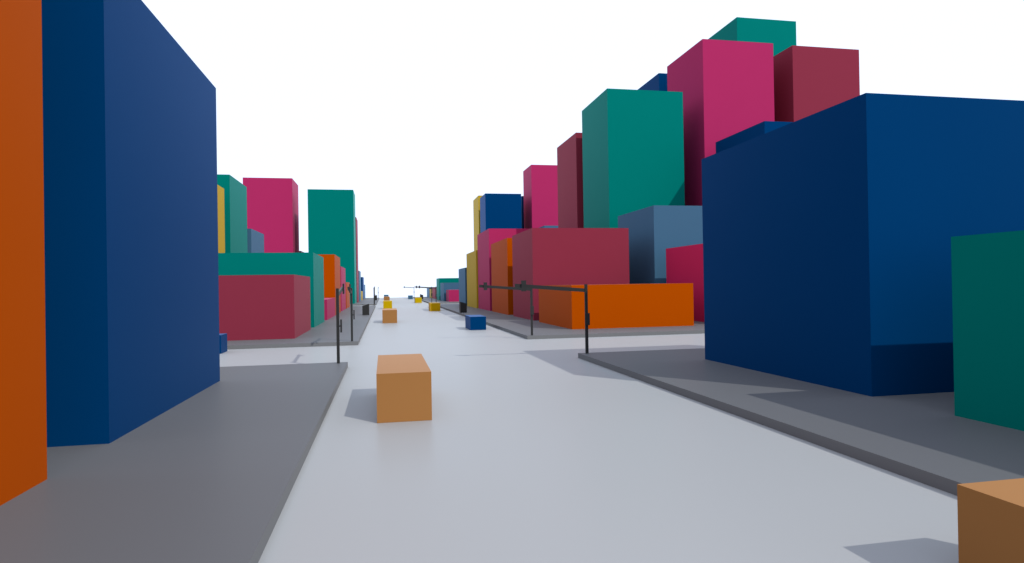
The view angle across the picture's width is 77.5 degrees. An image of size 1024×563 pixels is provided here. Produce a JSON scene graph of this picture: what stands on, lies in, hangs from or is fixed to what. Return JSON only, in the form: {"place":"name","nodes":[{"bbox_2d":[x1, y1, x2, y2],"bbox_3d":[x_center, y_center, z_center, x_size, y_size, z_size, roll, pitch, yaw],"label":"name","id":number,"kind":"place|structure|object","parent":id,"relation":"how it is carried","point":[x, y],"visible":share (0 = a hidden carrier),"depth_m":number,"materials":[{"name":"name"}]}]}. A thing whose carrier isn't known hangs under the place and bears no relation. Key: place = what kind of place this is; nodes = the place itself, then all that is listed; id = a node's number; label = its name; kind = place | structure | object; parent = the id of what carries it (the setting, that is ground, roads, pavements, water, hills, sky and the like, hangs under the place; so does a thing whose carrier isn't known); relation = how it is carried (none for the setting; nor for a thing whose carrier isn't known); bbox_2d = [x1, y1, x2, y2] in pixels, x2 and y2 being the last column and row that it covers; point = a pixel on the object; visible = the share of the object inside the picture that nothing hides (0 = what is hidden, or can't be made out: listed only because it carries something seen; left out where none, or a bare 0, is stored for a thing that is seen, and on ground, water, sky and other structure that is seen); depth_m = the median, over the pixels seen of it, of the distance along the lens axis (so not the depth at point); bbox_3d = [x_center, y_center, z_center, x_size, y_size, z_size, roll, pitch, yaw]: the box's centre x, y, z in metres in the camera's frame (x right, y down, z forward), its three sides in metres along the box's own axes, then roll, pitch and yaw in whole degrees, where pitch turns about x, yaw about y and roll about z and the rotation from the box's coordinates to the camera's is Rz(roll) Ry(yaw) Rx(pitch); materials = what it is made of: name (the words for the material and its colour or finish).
{"place":"outdoors","nodes":[
{"label":"outdoors","id":0,"kind":"place"},
{"bbox_2d":[0,0,46,505],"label":"block building","id":1,"kind":"structure","parent":0,"point":[23,443],"depth_m":12.34,"materials":[{"name":"orange paint"}]},
{"bbox_2d":[41,0,219,446],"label":"block building","id":2,"kind":"structure","parent":0,"point":[130,222],"depth_m":17.20,"materials":[{"name":"blue paint"}]},
{"bbox_2d":[0,362,347,562],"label":"pavement","id":3,"kind":"structure","parent":0,"point":[210,474],"depth_m":12.82,"materials":[{"name":"grey concrete"}]},
{"bbox_2d":[336,284,344,362],"bbox_3d":[-9.198,2.150,34.463,0.277,4.090,4.130,-1,0,-11],"label":"traffic light","id":4,"kind":"object","parent":3,"relation":"on","point":[338,293],"visible":1,"depth_m":32.48,"materials":[{"name":"grey metal"}]},
{"bbox_2d":[217,185,224,252],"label":"block building","id":5,"kind":"structure","parent":0,"point":[221,223],"depth_m":85.42,"materials":[{"name":"yellow paint"}]},
{"bbox_2d":[217,174,247,252],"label":"block building","id":6,"kind":"structure","parent":0,"point":[235,200],"depth_m":93.22,"materials":[{"name":"teal paint"}]},
{"bbox_2d":[247,229,263,252],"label":"block building","id":7,"kind":"structure","parent":0,"point":[255,241],"depth_m":107.94,"materials":[{"name":"blue metal"}]},
{"bbox_2d":[219,275,310,340],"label":"block building","id":8,"kind":"structure","parent":0,"point":[258,307],"depth_m":48.70,"materials":[{"name":"red paint"}]},
{"bbox_2d":[243,177,298,252],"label":"block building","id":9,"kind":"structure","parent":0,"point":[272,211],"depth_m":152.03,"materials":[{"name":"pink paint"}]},
{"bbox_2d":[218,252,323,327],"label":"block building","id":10,"kind":"structure","parent":0,"point":[310,265],"depth_m":62.30,"materials":[{"name":"teal paint"}]},
{"bbox_2d":[227,305,375,349],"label":"pavement","id":11,"kind":"structure","parent":0,"point":[323,333],"depth_m":50.12,"materials":[{"name":"grey concrete"}]},
{"bbox_2d":[347,284,354,340],"bbox_3d":[-11.079,2.237,43.978,0.277,4.090,4.130,-1,0,-11],"label":"traffic light","id":12,"kind":"object","parent":11,"relation":"on","point":[349,288],"visible":1,"depth_m":45.79,"materials":[{"name":"grey metal"}]},
{"bbox_2d":[362,304,368,314],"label":"waste bin","id":13,"kind":"object","parent":11,"relation":"on","point":[365,309],"visible":0.86,"depth_m":89.14,"materials":[{"name":"grey metal"}]},
{"bbox_2d":[317,254,340,314],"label":"block building","id":14,"kind":"structure","parent":0,"point":[331,273],"depth_m":90.07,"materials":[{"name":"orange paint"}]},
{"bbox_2d":[324,298,334,319],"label":"block building","id":15,"kind":"structure","parent":0,"point":[329,308],"depth_m":80.33,"materials":[{"name":"pink paint"}]},
{"bbox_2d":[308,189,356,303],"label":"block building","id":16,"kind":"structure","parent":0,"point":[331,222],"depth_m":153.29,"materials":[{"name":"teal paint"}]},
{"bbox_2d":[340,266,345,310],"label":"block building","id":17,"kind":"structure","parent":0,"point":[343,281],"depth_m":109.31,"materials":[{"name":"pink paint"}]},
{"bbox_2d":[346,282,349,308],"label":"block building","id":18,"kind":"structure","parent":0,"point":[347,297],"depth_m":122.48,"materials":[{"name":"orange paint"}]},
{"bbox_2d":[355,217,358,301],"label":"block building","id":19,"kind":"structure","parent":0,"point":[357,278],"depth_m":168.16,"materials":[{"name":"red paint"}]},
{"bbox_2d":[358,271,360,300],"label":"block building","id":20,"kind":"structure","parent":0,"point":[359,274],"depth_m":181.14,"materials":[{"name":"blue metal"}]},
{"bbox_2d":[361,277,363,298],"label":"block building","id":21,"kind":"structure","parent":0,"point":[362,283],"depth_m":208.78,"materials":[{"name":"blue paint"}]},
{"bbox_2d":[353,298,378,305],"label":"pavement","id":22,"kind":"structure","parent":0,"point":[369,301],"depth_m":165.68,"materials":[{"name":"grey concrete"}]},
{"bbox_2d":[432,287,436,298],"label":"block building","id":23,"kind":"structure","parent":0,"point":[434,291],"depth_m":202.11,"materials":[{"name":"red paint"}]},
{"bbox_2d":[413,297,458,303],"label":"pavement","id":24,"kind":"structure","parent":0,"point":[426,299],"depth_m":164.46,"materials":[{"name":"grey concrete"}]},
{"bbox_2d":[436,278,458,299],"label":"block building","id":25,"kind":"structure","parent":0,"point":[446,280],"depth_m":180.81,"materials":[{"name":"teal paint"}]},
{"bbox_2d":[440,283,458,300],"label":"block building","id":26,"kind":"structure","parent":0,"point":[444,287],"depth_m":166.59,"materials":[{"name":"blue metal"}]},
{"bbox_2d":[446,290,458,301],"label":"block building","id":27,"kind":"structure","parent":0,"point":[452,295],"depth_m":158.79,"materials":[{"name":"pink paint"}]},
{"bbox_2d":[459,268,466,303],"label":"block building","id":28,"kind":"structure","parent":0,"point":[463,285],"depth_m":125.48,"materials":[{"name":"blue metal"}]},
{"bbox_2d":[466,250,478,307],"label":"block building","id":29,"kind":"structure","parent":0,"point":[472,278],"depth_m":113.71,"materials":[{"name":"yellow paint"}]},
{"bbox_2d":[473,195,482,250],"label":"block building","id":30,"kind":"structure","parent":0,"point":[476,209],"depth_m":209.88,"materials":[{"name":"yellow paint"}]},
{"bbox_2d":[480,193,521,232],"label":"block building","id":31,"kind":"structure","parent":0,"point":[500,211],"depth_m":192.35,"materials":[{"name":"blue paint"}]},
{"bbox_2d":[491,238,512,314],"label":"block building","id":32,"kind":"structure","parent":0,"point":[501,268],"depth_m":86.17,"materials":[{"name":"orange paint"}]},
{"bbox_2d":[477,229,527,310],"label":"block building","id":33,"kind":"structure","parent":0,"point":[487,238],"depth_m":99.20,"materials":[{"name":"pink paint"}]},
{"bbox_2d":[521,196,523,228],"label":"block building","id":34,"kind":"structure","parent":0,"point":[522,206],"depth_m":208.47,"materials":[{"name":"blue paint"}]},
{"bbox_2d":[523,165,557,228],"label":"block building","id":35,"kind":"structure","parent":0,"point":[540,187],"depth_m":195.90,"materials":[{"name":"pink paint"}]},
{"bbox_2d":[539,226,557,227],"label":"block building","id":36,"kind":"structure","parent":0,"point":[549,227],"depth_m":180.70,"materials":[{"name":"blue metal"}]},
{"bbox_2d":[512,228,628,320],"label":"block building","id":37,"kind":"structure","parent":0,"point":[568,256],"depth_m":69.76,"materials":[{"name":"red paint"}]},
{"bbox_2d":[557,133,583,227],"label":"block building","id":38,"kind":"structure","parent":0,"point":[570,180],"depth_m":103.84,"materials":[{"name":"red paint"}]},
{"bbox_2d":[440,304,704,338],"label":"pavement","id":39,"kind":"structure","parent":0,"point":[517,326],"depth_m":53.73,"materials":[{"name":"grey concrete"}]},
{"bbox_2d":[459,302,466,312],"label":"waste bin","id":40,"kind":"object","parent":39,"relation":"on","point":[462,307],"visible":1,"depth_m":92.24,"materials":[{"name":"grey metal"}]},
{"bbox_2d":[479,282,533,334],"bbox_3d":[-0.397,2.086,48.122,4.130,4.090,0.277,-1,0,-11],"label":"traffic light","id":41,"kind":"object","parent":39,"relation":"on","point":[485,286],"visible":0.95,"depth_m":48.35,"materials":[{"name":"grey metal"}]},
{"bbox_2d":[142,0,1023,297],"label":"sky","id":42,"kind":"structure","parent":0,"point":[419,109],"materials":[{"name":"white"}]},
{"bbox_2d":[220,297,958,562],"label":"road","id":43,"kind":"structure","parent":0,"point":[516,449],"depth_m":13.54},
{"bbox_2d":[219,333,226,353],"bbox_3d":[-20.708,4.084,41.486,3.740,1.196,1.650,-1,0,-11],"label":"box car","id":44,"kind":"object","parent":43,"relation":"on","point":[223,342],"visible":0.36,"depth_m":41.65,"materials":[{"name":"blue paint"}]},
{"bbox_2d":[383,300,391,308],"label":"box car","id":45,"kind":"object","parent":43,"relation":"on","point":[387,304],"visible":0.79,"depth_m":120.40,"materials":[{"name":"paint"}]},
{"bbox_2d":[382,308,396,322],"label":"box car","id":46,"kind":"object","parent":43,"relation":"on","point":[389,315],"visible":1,"depth_m":72.96,"materials":[{"name":"orange paint"}]},
{"bbox_2d":[376,354,431,422],"bbox_3d":[-3.807,3.546,22.086,1.650,1.486,5.430,-1,0,-11],"label":"box car","id":47,"kind":"object","parent":43,"relation":"on","point":[404,388],"visible":1,"depth_m":19.48,"materials":[{"name":"orange paint"}]},
{"bbox_2d":[414,297,421,302],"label":"box car","id":48,"kind":"object","parent":43,"relation":"on","point":[418,299],"visible":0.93,"depth_m":162.00,"materials":[{"name":"paint"}]},
{"bbox_2d":[429,302,439,310],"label":"box car","id":49,"kind":"object","parent":43,"relation":"on","point":[434,306],"visible":0.93,"depth_m":106.03,"materials":[{"name":"paint"}]},
{"bbox_2d":[465,315,485,329],"bbox_3d":[-3.498,3.896,61.040,1.480,1.236,3.750,-1,0,-11],"label":"box car","id":50,"kind":"object","parent":43,"relation":"on","point":[475,322],"visible":1,"depth_m":59.26,"materials":[{"name":"blue paint"}]},
{"bbox_2d":[957,478,1023,562],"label":"box car","id":51,"kind":"object","parent":43,"relation":"on","point":[990,521],"visible":1,"depth_m":8.42,"materials":[{"name":"orange paint"}]},
{"bbox_2d":[539,283,693,328],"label":"block building","id":52,"kind":"structure","parent":0,"point":[636,305],"depth_m":55.47,"materials":[{"name":"orange paint"}]},
{"bbox_2d":[582,88,684,227],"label":"block building","id":53,"kind":"structure","parent":0,"point":[633,148],"depth_m":87.78,"materials":[{"name":"teal paint"}]},
{"bbox_2d":[638,73,666,90],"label":"block building","id":54,"kind":"structure","parent":0,"point":[658,82],"depth_m":104.87,"materials":[{"name":"blue paint"}]},
{"bbox_2d":[618,205,702,283],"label":"block building","id":55,"kind":"structure","parent":0,"point":[656,232],"depth_m":73.10,"materials":[{"name":"blue metal"}]},
{"bbox_2d":[666,244,703,321],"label":"block building","id":56,"kind":"structure","parent":0,"point":[684,264],"depth_m":63.72,"materials":[{"name":"paint"}]},
{"bbox_2d":[667,39,774,205],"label":"block building","id":57,"kind":"structure","parent":0,"point":[726,87],"depth_m":91.29,"materials":[{"name":"pink paint"}]},
{"bbox_2d":[709,17,795,56],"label":"block building","id":58,"kind":"structure","parent":0,"point":[780,35],"depth_m":109.03,"materials":[{"name":"teal paint"}]},
{"bbox_2d":[716,121,791,152],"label":"block building","id":59,"kind":"structure","parent":0,"point":[757,130],"depth_m":79.04,"materials":[{"name":"blue paint"}]},
{"bbox_2d":[578,348,1023,495],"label":"pavement","id":60,"kind":"structure","parent":0,"point":[931,440],"depth_m":17.77,"materials":[{"name":"grey concrete"}]},
{"bbox_2d":[515,280,589,353],"bbox_3d":[2.229,1.964,34.829,4.130,4.090,0.277,-1,0,-11],"label":"traffic light","id":61,"kind":"object","parent":60,"relation":"on","point":[523,285],"visible":1,"depth_m":35.07,"materials":[{"name":"grey metal"}]},
{"bbox_2d":[773,45,859,121],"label":"block building","id":62,"kind":"structure","parent":0,"point":[808,80],"depth_m":94.38,"materials":[{"name":"red paint"}]},
{"bbox_2d":[701,93,1023,396],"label":"block building","id":63,"kind":"structure","parent":0,"point":[829,233],"depth_m":21.90,"materials":[{"name":"blue paint"}]},
{"bbox_2d":[951,230,1023,430],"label":"block building","id":64,"kind":"structure","parent":0,"point":[988,306],"depth_m":16.69,"materials":[{"name":"teal paint"}]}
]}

